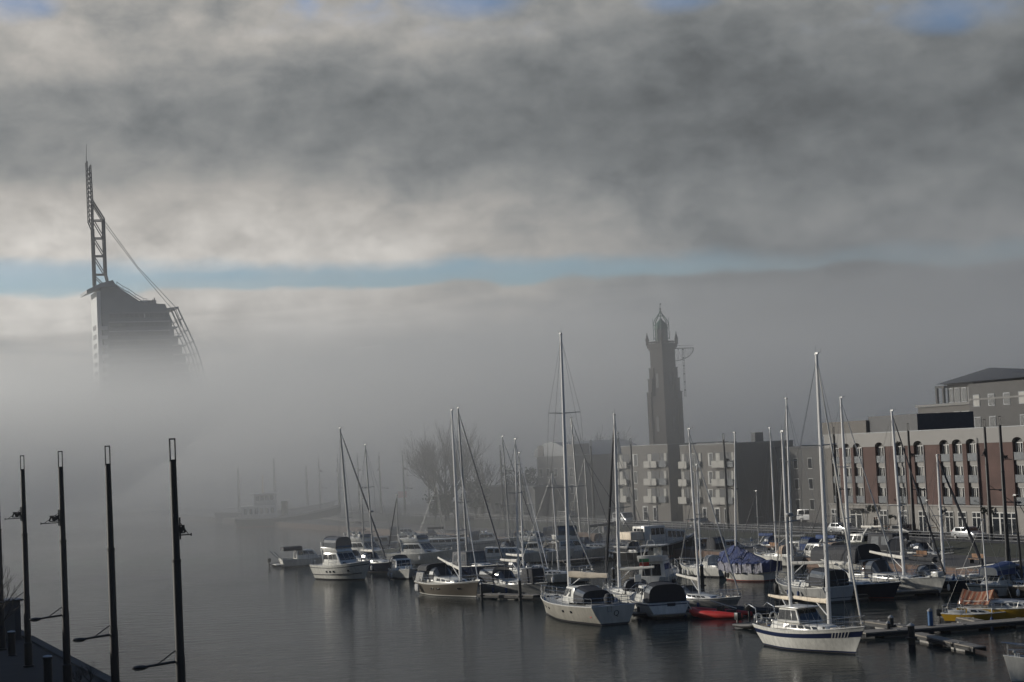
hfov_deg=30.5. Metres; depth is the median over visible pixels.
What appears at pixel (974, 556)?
park bench
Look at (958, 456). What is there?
window
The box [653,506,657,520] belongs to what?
door
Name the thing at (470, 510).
window
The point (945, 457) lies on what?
window
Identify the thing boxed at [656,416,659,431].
lancet window
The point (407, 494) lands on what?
spar buoy
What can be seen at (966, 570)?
gangway
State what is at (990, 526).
street lamp
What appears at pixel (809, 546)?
motor cruiser
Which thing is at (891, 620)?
mooring pile
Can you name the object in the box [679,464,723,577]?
sailing yacht
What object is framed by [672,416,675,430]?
lancet window
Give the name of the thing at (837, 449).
window
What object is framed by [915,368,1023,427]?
stepped house
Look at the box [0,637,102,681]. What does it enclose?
quay
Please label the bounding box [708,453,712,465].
window
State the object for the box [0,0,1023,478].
sky
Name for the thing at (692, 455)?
window
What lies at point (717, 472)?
window
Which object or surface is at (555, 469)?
window
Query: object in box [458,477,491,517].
tree
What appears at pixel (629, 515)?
parked car
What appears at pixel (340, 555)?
window
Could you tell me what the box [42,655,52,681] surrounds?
bollard
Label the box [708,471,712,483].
window
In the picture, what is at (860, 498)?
window
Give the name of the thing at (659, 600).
motor cruiser
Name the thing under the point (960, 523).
door
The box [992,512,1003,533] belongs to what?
door
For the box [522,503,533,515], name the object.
window
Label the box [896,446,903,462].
window
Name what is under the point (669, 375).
lancet window
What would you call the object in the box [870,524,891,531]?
terrace railing
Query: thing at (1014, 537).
pavement
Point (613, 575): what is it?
mooring pile
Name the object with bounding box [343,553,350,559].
window
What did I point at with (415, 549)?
motor yacht
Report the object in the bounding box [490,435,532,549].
sailing yacht
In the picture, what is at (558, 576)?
sailing yacht
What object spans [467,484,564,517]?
pavilion
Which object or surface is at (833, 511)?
door
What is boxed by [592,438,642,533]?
sailing yacht
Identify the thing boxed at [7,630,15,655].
bollard
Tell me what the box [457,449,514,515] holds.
bare tree
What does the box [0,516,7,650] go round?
street lamp
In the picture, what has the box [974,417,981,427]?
window
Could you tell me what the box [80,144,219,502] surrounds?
sail tower
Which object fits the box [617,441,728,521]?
apartment block
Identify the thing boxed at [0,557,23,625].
bare tree
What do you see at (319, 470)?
street lamp
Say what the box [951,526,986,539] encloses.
parked car
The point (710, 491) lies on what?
window
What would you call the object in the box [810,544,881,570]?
covered yacht
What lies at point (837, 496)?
street lamp
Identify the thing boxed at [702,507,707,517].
door
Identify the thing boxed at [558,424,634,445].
bare tree
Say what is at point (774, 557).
sailing yacht
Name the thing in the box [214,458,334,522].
sailing ship
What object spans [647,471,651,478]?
window
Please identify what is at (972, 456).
window
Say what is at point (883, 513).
door
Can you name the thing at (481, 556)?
window
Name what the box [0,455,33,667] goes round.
street lamp
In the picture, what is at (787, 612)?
window
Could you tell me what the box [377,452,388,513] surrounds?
street lamp
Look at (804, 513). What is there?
parked car
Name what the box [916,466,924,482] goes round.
window
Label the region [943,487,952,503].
window
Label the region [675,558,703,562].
pontoon
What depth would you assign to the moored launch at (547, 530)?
288.95 m
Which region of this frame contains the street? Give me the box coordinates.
[235,499,1023,543]
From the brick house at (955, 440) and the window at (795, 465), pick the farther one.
the window at (795, 465)
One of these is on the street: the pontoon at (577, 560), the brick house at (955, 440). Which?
the brick house at (955, 440)
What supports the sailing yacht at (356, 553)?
on the water
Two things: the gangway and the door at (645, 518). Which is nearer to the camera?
the gangway
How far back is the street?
332.69 m
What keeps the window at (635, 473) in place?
in the apartment block at (657, 476)
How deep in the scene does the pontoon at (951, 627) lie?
134.76 m
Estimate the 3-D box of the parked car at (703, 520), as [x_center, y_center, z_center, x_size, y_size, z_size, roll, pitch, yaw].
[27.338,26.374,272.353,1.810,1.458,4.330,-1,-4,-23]
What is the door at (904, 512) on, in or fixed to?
in the brick house at (955, 440)
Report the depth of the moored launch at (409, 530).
318.89 m
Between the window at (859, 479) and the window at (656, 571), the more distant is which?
the window at (859, 479)
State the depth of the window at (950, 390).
270.24 m
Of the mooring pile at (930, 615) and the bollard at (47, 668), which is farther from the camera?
the mooring pile at (930, 615)
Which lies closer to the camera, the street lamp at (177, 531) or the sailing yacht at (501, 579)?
the street lamp at (177, 531)
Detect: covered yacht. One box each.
[717,432,781,581]
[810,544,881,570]
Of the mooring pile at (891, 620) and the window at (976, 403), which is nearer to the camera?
the mooring pile at (891, 620)
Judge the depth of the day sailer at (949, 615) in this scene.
140.75 m
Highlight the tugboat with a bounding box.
[234,475,341,527]
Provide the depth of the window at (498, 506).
356.62 m
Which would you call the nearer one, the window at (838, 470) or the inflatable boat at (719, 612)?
the inflatable boat at (719, 612)
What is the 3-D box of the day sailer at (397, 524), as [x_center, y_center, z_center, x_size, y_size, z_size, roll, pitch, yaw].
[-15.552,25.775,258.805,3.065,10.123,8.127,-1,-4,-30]
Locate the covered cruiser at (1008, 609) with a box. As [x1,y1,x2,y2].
[956,589,1023,618]
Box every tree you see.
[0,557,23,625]
[397,422,491,520]
[422,490,454,520]
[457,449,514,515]
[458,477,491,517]
[502,466,535,485]
[525,474,537,484]
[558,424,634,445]
[929,512,952,537]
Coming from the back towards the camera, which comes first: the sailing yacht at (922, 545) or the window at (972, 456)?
the window at (972, 456)
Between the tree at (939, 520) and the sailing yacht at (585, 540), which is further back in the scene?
the sailing yacht at (585, 540)
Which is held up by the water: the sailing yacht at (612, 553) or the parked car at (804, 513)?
the sailing yacht at (612, 553)
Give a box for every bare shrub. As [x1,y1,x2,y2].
[72,665,87,681]
[79,658,98,681]
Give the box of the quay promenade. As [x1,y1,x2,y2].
[178,513,1023,568]
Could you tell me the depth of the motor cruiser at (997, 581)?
160.43 m
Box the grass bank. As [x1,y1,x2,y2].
[219,509,1023,557]
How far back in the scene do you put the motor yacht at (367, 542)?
257.80 m
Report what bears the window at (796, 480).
in the town house at (810, 460)
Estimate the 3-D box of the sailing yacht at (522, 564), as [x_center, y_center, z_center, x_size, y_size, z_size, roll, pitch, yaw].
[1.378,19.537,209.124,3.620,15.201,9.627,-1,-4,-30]
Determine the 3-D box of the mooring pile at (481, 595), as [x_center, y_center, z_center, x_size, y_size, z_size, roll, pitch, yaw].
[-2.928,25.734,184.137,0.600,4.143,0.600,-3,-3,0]
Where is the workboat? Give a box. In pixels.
[613,507,694,556]
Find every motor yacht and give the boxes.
[310,535,370,579]
[343,530,399,559]
[385,527,460,564]
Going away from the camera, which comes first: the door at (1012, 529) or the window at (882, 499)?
the door at (1012, 529)
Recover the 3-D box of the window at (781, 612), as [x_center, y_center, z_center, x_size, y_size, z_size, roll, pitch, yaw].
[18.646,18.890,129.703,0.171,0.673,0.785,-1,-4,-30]
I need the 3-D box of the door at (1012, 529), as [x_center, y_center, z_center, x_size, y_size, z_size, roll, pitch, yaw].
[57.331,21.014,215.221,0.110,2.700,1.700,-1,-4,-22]
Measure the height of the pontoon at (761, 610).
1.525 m
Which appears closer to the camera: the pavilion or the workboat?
the workboat
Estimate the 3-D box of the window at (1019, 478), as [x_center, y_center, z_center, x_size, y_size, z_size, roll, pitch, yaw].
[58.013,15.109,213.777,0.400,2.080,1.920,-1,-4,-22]
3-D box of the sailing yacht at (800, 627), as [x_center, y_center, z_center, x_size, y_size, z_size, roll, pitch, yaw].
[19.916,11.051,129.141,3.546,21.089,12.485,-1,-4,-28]
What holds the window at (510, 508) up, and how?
in the pavilion
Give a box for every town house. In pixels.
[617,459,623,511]
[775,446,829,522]
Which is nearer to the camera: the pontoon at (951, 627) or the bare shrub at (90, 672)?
the bare shrub at (90, 672)
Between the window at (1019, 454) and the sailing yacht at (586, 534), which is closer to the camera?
the window at (1019, 454)
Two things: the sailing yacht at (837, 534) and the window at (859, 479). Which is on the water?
the sailing yacht at (837, 534)
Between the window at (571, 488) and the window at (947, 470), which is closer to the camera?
the window at (947, 470)
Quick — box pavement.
[277,507,1023,539]
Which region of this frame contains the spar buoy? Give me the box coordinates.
[398,466,410,504]
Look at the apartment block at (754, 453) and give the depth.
281.43 m
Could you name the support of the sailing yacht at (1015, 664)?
on the water
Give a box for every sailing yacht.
[338,424,386,559]
[358,444,398,572]
[414,409,482,596]
[419,482,464,537]
[443,404,504,576]
[478,434,547,593]
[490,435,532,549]
[498,452,548,573]
[513,470,593,583]
[541,333,634,625]
[548,417,614,548]
[569,455,630,546]
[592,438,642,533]
[602,409,654,602]
[604,432,649,560]
[668,426,740,608]
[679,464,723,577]
[740,487,783,545]
[745,346,864,653]
[753,426,807,566]
[774,393,853,602]
[787,395,900,598]
[811,493,844,540]
[838,409,946,593]
[897,449,983,592]
[905,500,953,554]
[982,492,1023,597]
[1001,642,1023,681]
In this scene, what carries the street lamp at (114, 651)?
on the quay at (12, 669)
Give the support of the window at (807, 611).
in the sailing yacht at (800, 627)
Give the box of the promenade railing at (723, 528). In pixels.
[402,511,1023,541]
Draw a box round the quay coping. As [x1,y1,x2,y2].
[21,630,120,681]
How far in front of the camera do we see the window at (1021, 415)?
253.62 m
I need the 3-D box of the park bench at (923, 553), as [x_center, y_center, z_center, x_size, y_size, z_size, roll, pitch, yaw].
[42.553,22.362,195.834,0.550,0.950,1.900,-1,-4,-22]
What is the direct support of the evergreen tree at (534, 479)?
on the street
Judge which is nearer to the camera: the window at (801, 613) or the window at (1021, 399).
the window at (801, 613)
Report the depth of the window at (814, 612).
128.84 m
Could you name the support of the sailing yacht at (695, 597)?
on the water
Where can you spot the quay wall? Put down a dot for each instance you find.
(677, 552)
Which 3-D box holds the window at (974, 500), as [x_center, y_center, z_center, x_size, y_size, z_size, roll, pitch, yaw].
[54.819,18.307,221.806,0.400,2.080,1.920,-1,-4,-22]
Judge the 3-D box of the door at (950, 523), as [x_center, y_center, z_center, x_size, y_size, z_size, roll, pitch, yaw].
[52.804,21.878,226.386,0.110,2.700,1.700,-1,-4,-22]
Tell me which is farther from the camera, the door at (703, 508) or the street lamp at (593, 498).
the street lamp at (593, 498)
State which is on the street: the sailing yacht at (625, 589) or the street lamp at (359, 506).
the street lamp at (359, 506)
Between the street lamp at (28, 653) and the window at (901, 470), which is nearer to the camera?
the street lamp at (28, 653)
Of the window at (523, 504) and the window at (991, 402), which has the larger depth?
the window at (523, 504)
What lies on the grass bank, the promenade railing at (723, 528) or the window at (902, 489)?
the promenade railing at (723, 528)
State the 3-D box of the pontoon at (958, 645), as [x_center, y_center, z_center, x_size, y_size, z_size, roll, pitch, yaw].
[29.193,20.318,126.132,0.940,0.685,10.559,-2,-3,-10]
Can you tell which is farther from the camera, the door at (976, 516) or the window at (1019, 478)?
the door at (976, 516)
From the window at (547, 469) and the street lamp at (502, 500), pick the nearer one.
the street lamp at (502, 500)
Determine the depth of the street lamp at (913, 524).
222.79 m
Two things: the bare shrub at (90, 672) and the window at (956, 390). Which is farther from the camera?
the window at (956, 390)
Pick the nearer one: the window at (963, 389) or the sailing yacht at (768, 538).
the sailing yacht at (768, 538)
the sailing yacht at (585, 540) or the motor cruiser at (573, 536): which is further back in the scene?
the sailing yacht at (585, 540)
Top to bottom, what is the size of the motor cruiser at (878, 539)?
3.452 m
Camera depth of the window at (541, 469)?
352.38 m
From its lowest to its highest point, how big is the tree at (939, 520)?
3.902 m
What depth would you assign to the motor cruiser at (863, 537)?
224.50 m
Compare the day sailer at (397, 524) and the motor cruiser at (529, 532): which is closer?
the day sailer at (397, 524)
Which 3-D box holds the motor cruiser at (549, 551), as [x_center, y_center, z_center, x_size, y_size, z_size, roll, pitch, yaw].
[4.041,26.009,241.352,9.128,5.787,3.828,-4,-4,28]
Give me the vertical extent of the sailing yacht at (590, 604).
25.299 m
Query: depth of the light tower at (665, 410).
317.00 m
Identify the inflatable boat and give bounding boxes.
[267,558,280,566]
[687,600,752,618]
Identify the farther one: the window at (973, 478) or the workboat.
the workboat
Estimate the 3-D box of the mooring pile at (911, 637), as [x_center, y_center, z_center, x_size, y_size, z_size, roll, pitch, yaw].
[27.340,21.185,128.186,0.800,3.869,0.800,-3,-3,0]
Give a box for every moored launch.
[388,525,433,540]
[468,530,513,539]
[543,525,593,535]
[706,536,759,549]
[771,536,818,549]
[886,536,911,551]
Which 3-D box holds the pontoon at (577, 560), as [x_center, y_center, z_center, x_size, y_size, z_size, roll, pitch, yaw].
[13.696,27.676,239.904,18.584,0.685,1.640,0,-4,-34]
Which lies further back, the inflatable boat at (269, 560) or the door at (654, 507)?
the door at (654, 507)
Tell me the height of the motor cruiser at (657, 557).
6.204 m
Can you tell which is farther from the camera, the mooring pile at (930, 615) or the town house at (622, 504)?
the town house at (622, 504)
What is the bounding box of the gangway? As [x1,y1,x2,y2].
[956,560,1023,577]
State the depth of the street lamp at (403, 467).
395.08 m
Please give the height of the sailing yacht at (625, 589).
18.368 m
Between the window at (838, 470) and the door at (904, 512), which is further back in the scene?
the window at (838, 470)
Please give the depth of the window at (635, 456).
310.37 m
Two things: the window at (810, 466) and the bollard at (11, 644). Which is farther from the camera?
the window at (810, 466)
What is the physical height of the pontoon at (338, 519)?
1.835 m
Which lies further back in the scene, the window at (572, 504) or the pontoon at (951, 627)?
the window at (572, 504)
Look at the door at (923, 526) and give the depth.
231.60 m
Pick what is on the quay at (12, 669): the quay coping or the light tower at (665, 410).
the quay coping
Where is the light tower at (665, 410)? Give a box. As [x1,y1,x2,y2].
[645,304,693,444]
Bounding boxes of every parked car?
[557,510,577,521]
[612,512,636,524]
[688,517,712,527]
[797,509,808,521]
[827,522,857,534]
[888,524,920,536]
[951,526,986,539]
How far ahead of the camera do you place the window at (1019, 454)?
213.99 m
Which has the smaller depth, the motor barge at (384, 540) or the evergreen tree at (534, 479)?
the motor barge at (384, 540)
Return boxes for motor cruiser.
[270,531,322,566]
[388,555,416,578]
[472,540,543,564]
[514,514,554,542]
[518,530,574,562]
[552,522,616,558]
[628,570,690,618]
[629,533,678,583]
[692,529,737,545]
[794,534,845,557]
[833,525,880,541]
[867,533,908,550]
[965,561,1023,597]
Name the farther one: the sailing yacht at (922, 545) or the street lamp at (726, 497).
the street lamp at (726, 497)
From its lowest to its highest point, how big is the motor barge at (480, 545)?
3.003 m
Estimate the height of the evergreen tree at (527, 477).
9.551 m
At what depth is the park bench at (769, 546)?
224.66 m
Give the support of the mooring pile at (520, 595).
in the water
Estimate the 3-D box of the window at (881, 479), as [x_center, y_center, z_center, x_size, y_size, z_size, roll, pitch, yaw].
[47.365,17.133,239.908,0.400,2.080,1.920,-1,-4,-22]
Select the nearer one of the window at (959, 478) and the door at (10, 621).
the door at (10, 621)
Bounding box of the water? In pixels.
[0,440,1023,681]
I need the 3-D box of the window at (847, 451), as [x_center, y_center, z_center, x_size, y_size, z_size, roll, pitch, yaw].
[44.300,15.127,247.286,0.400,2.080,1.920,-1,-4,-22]
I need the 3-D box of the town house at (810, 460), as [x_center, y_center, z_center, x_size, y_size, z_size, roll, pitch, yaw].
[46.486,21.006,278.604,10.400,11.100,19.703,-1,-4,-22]
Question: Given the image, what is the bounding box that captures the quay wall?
[170,515,978,575]
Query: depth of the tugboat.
421.87 m
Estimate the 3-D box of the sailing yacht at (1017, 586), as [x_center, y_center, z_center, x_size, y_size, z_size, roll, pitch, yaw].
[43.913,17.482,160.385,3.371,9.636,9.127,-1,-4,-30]
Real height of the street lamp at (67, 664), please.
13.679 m
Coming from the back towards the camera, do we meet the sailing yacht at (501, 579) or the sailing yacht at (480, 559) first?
the sailing yacht at (480, 559)
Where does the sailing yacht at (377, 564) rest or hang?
on the water
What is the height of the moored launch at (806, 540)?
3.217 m
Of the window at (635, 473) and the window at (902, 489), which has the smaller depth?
the window at (902, 489)
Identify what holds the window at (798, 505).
in the town house at (810, 460)
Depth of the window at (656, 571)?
184.88 m
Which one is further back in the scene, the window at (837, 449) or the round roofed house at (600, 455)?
the round roofed house at (600, 455)
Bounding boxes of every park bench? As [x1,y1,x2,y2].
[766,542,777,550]
[912,550,926,556]
[968,553,983,563]
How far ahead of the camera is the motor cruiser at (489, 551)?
239.87 m
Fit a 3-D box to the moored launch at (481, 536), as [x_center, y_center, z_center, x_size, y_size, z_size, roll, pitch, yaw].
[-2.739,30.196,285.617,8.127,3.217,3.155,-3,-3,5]
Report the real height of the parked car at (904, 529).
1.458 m
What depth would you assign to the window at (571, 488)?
339.46 m
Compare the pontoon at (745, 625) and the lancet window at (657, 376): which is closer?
the pontoon at (745, 625)
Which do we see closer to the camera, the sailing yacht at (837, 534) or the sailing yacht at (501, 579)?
the sailing yacht at (501, 579)
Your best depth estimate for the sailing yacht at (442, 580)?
191.21 m
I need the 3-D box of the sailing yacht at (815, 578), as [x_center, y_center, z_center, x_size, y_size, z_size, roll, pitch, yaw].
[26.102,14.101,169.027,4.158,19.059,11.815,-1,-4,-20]
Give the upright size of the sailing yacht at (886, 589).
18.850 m
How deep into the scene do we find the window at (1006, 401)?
256.61 m
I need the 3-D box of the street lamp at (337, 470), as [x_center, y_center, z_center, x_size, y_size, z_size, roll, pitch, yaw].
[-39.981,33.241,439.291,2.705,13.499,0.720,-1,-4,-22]
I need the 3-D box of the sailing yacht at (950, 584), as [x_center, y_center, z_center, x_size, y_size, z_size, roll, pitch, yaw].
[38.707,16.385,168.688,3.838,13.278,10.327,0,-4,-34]
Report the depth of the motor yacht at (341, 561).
225.36 m
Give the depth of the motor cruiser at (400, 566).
222.44 m
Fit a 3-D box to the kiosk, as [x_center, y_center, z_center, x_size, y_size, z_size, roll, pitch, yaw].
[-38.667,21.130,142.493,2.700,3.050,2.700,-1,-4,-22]
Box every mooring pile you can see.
[479,582,484,599]
[517,578,523,600]
[610,567,615,578]
[699,564,705,589]
[884,621,892,629]
[888,615,895,627]
[906,623,917,644]
[926,608,935,632]
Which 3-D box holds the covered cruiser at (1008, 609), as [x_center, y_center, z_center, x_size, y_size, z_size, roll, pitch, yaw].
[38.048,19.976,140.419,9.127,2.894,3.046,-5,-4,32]
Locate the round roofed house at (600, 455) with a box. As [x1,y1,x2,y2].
[534,439,635,516]
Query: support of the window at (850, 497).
in the brick house at (955, 440)
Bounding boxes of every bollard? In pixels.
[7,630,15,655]
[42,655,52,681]
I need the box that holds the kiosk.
[4,597,20,640]
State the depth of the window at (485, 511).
362.06 m
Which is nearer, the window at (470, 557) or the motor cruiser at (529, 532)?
the window at (470, 557)
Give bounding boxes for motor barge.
[373,536,401,548]
[428,536,521,550]
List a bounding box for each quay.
[0,474,537,525]
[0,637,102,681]
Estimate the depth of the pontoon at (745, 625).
144.39 m
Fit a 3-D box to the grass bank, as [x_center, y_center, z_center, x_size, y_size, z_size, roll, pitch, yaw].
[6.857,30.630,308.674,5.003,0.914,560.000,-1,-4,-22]
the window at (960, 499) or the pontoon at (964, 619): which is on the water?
the pontoon at (964, 619)
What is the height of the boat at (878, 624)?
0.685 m
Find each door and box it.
[4,612,14,638]
[643,506,648,520]
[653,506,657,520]
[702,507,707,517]
[714,507,720,522]
[831,509,836,522]
[850,509,863,528]
[879,510,887,529]
[901,510,907,523]
[918,511,927,530]
[945,511,954,531]
[957,511,966,526]
[972,512,980,530]
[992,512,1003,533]
[1007,512,1016,534]
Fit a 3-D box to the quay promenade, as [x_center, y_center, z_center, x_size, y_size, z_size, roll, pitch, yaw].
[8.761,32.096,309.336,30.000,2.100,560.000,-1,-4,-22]
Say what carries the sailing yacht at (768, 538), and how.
on the water
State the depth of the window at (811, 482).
272.50 m
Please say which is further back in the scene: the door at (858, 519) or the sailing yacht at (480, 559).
the door at (858, 519)
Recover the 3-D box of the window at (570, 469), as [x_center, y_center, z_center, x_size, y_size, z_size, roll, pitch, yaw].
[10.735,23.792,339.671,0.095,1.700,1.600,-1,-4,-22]
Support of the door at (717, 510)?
in the apartment block at (754, 453)
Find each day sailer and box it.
[387,494,406,551]
[936,517,1018,622]
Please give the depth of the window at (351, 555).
226.02 m
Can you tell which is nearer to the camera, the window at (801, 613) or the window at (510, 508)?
the window at (801, 613)
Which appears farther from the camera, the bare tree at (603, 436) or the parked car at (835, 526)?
the bare tree at (603, 436)
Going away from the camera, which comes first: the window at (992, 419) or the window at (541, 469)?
the window at (992, 419)
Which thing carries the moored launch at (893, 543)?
on the water
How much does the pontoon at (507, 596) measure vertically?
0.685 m
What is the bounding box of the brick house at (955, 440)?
[822,411,1023,534]
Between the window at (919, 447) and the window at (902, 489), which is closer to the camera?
the window at (919, 447)
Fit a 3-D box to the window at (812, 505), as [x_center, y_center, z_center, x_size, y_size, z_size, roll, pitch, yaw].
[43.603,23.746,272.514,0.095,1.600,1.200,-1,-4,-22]
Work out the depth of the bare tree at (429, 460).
354.56 m
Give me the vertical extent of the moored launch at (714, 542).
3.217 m
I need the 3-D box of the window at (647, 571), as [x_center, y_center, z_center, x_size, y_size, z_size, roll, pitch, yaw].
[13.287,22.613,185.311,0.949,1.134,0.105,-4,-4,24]
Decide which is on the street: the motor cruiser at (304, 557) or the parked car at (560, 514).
the parked car at (560, 514)
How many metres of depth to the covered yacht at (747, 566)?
192.35 m
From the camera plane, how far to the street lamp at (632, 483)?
292.93 m
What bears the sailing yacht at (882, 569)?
on the water
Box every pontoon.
[319,517,368,522]
[477,593,540,599]
[556,556,614,563]
[632,608,688,616]
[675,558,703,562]
[728,600,784,614]
[732,612,765,628]
[781,588,952,602]
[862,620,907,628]
[863,617,1023,637]
[915,632,986,651]
[940,616,984,622]
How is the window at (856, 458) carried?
in the brick house at (955, 440)
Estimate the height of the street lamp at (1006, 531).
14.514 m
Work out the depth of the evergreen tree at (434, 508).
353.11 m
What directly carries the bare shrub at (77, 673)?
on the quay at (12, 669)
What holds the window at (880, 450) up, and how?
in the brick house at (955, 440)
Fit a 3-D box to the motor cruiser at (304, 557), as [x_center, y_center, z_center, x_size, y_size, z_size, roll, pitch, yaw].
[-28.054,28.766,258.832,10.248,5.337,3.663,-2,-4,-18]
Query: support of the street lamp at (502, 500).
on the street
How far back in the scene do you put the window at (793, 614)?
128.56 m
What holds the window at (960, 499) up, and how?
in the brick house at (955, 440)
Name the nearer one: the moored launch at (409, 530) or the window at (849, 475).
the window at (849, 475)
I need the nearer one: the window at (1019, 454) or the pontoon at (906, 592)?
the pontoon at (906, 592)
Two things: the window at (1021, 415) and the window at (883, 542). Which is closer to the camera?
the window at (883, 542)
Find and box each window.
[338,553,344,559]
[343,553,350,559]
[348,552,355,558]
[468,554,472,560]
[469,502,478,513]
[479,553,483,559]
[483,502,491,513]
[495,503,504,513]
[508,503,518,514]
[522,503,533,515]
[539,468,542,477]
[546,468,549,476]
[554,468,557,476]
[569,468,572,476]
[570,484,573,493]
[571,501,574,509]
[632,454,637,465]
[633,471,637,483]
[634,489,637,500]
[642,564,650,575]
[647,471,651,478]
[652,564,660,575]
[656,374,658,387]
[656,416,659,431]
[668,373,671,387]
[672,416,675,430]
[691,453,694,465]
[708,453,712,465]
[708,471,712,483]
[708,489,712,501]
[715,453,719,460]
[715,471,719,478]
[778,609,784,619]
[785,610,790,619]
[791,610,796,619]
[793,458,797,468]
[794,478,799,488]
[796,499,800,509]
[798,610,806,621]
[804,609,813,619]
[807,458,812,468]
[809,478,813,488]
[810,499,814,509]
[810,608,821,619]
[832,448,839,463]
[833,468,840,482]
[845,448,850,463]
[846,467,851,482]
[847,487,852,502]
[854,447,861,462]
[855,467,862,482]
[856,487,863,502]
[871,536,878,544]
[876,447,883,462]
[877,467,885,482]
[879,487,886,502]
[881,537,888,544]
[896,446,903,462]
[898,467,905,482]
[900,487,906,503]
[915,445,923,461]
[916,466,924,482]
[917,487,925,503]
[941,444,949,461]
[942,466,950,482]
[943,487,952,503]
[947,388,953,402]
[953,444,962,460]
[954,387,960,402]
[954,466,963,482]
[956,487,964,504]
[961,387,966,401]
[967,443,976,460]
[969,465,977,482]
[970,487,979,504]
[973,394,979,406]
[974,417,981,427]
[988,393,994,405]
[989,416,996,427]
[1003,392,1010,404]
[1013,442,1023,459]
[1015,464,1023,482]
[1016,487,1023,504]
[1018,391,1023,403]
[1020,414,1023,424]
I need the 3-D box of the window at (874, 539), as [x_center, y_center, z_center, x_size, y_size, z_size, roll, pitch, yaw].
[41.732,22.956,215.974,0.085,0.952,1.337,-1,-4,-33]
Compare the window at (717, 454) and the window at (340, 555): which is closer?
the window at (340, 555)
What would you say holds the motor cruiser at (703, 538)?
on the water
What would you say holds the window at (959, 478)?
in the brick house at (955, 440)
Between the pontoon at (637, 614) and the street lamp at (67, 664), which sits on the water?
the pontoon at (637, 614)
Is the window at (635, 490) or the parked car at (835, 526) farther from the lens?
the window at (635, 490)
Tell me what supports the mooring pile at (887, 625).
in the water
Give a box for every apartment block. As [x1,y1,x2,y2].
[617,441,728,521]
[678,432,793,523]
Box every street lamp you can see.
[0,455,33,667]
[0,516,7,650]
[29,451,71,681]
[72,446,119,681]
[132,438,191,681]
[318,455,326,508]
[336,454,340,511]
[357,457,366,512]
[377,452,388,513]
[402,455,412,514]
[499,445,504,518]
[589,445,596,522]
[629,438,636,524]
[722,433,737,528]
[830,427,849,522]
[906,423,925,536]
[981,419,1001,540]
[998,416,1021,560]
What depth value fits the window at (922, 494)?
231.83 m
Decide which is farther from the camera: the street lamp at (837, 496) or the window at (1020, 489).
the street lamp at (837, 496)
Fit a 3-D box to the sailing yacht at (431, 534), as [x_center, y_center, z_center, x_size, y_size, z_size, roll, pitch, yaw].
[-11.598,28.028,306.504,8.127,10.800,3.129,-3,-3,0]

